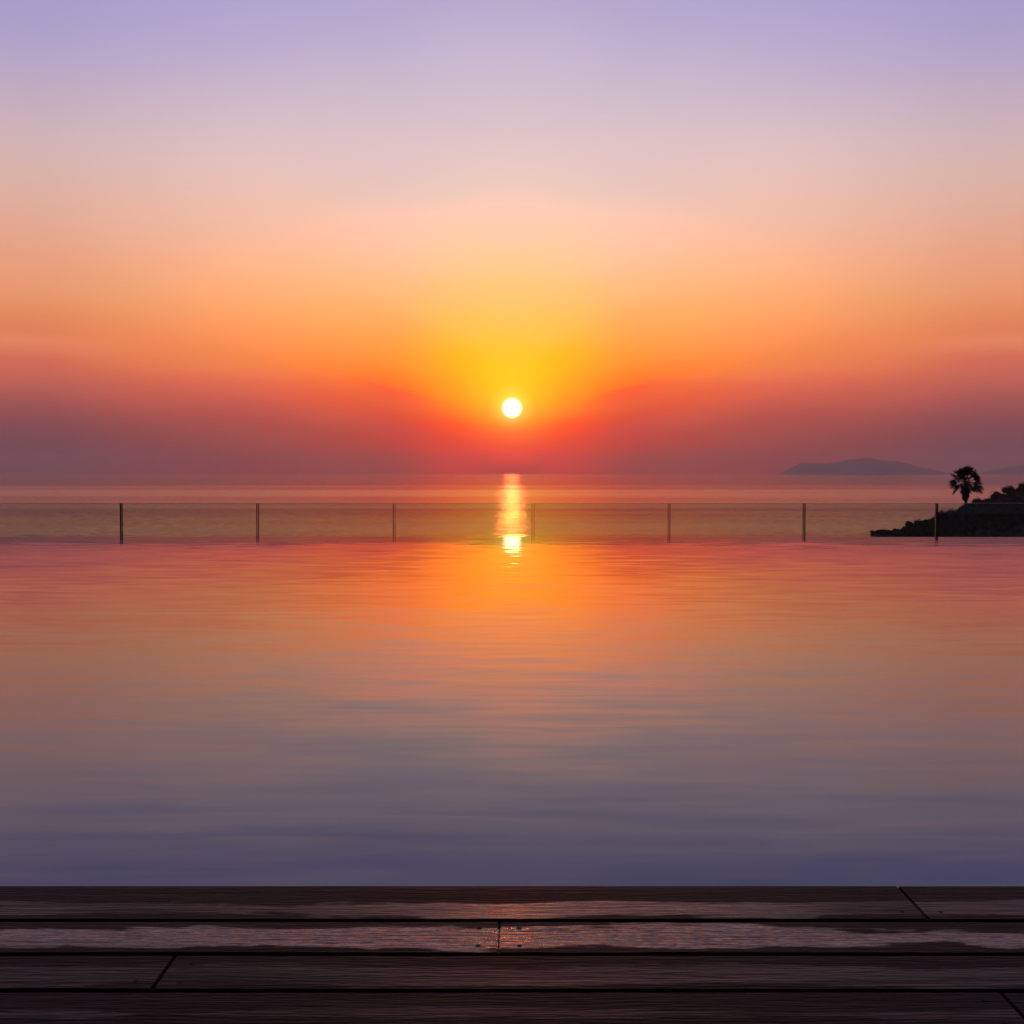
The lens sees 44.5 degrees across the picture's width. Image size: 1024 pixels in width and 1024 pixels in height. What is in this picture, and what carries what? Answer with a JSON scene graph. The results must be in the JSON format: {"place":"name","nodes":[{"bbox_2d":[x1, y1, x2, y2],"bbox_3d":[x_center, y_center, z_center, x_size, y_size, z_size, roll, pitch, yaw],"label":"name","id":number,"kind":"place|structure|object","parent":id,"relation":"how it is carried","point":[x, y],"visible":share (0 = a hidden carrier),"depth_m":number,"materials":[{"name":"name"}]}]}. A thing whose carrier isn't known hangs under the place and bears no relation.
{"place":"outdoors","nodes":[
{"label":"outdoors","id":0,"kind":"place"},
{"bbox_2d":[0,537,1023,887],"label":"pool water","id":1,"kind":"structure","parent":0,"point":[510,711],"depth_m":4.55,"materials":[{"name":"blue liquid"}]},
{"bbox_2d":[0,474,1023,536],"bbox_3d":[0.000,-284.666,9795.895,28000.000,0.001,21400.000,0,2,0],"label":"sea","id":2,"kind":"structure","parent":0,"point":[446,505],"depth_m":971.99,"materials":[{"name":"orange liquid"}]},
{"bbox_2d":[0,0,1023,473],"label":"sky","id":3,"kind":"structure","parent":0,"point":[237,236],"materials":[{"name":"orange"}]},
{"bbox_2d":[120,503,937,536],"bbox_3d":[0.293,0.442,21.555,28.295,1.196,0.120,0,2,0],"label":"glass fence","id":4,"kind":"object","parent":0,"point":[803,522],"visible":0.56,"depth_m":21.52,"materials":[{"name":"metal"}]},
{"bbox_2d":[779,458,950,473],"bbox_3d":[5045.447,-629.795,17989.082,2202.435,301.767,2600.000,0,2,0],"label":"distant island","id":5,"kind":"structure","parent":0,"point":[863,466],"depth_m":17193.35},
{"bbox_2d":[870,485,1023,536],"bbox_3d":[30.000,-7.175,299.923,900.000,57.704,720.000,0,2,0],"label":"coast terrain","id":6,"kind":"structure","parent":0,"point":[979,531],"depth_m":454.70,"materials":[{"name":"black plant"}]},
{"bbox_2d":[905,521,912,526],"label":"tree","id":7,"kind":"object","parent":6,"relation":"on","point":[907,523],"visible":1,"depth_m":493.63,"materials":[{"name":"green plant"}]},
{"bbox_2d":[936,509,946,518],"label":"tree","id":8,"kind":"object","parent":6,"relation":"on","point":[941,514],"visible":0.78,"depth_m":493.41,"materials":[{"name":"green plant"}]},
{"bbox_2d":[947,465,983,536],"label":"palm tree","id":9,"kind":"object","parent":6,"relation":"on","point":[966,486],"visible":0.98,"depth_m":109.61,"materials":[{"name":"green plant"}]},
{"bbox_2d":[971,497,983,505],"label":"tree","id":10,"kind":"object","parent":6,"relation":"on","point":[975,501],"visible":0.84,"depth_m":493.37,"materials":[{"name":"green plant"}]},
{"bbox_2d":[989,491,1004,500],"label":"tree","id":11,"kind":"object","parent":6,"relation":"on","point":[994,495],"visible":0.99,"depth_m":492.94,"materials":[{"name":"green plant"}]},
{"bbox_2d":[1001,485,1014,493],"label":"tree","id":12,"kind":"object","parent":6,"relation":"on","point":[1009,489],"visible":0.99,"depth_m":492.22,"materials":[{"name":"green plant"}]},
{"bbox_2d":[1014,483,1023,490],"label":"tree","id":13,"kind":"object","parent":6,"relation":"on","point":[1018,488],"visible":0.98,"depth_m":491.20,"materials":[{"name":"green plant"}]},
{"bbox_2d":[977,465,1023,473],"bbox_3d":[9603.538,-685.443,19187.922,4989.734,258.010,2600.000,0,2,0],"label":"distant hills","id":14,"kind":"structure","parent":0,"point":[1018,469],"depth_m":19022.40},
{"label":"garden ground","id":15,"kind":"structure","parent":0,"visible":0},
{"bbox_2d":[0,886,1023,1023],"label":"wooden deck","id":16,"kind":"structure","parent":15,"relation":"on","point":[511,955],"depth_m":2.08,"materials":[{"name":"wood"}]}
]}

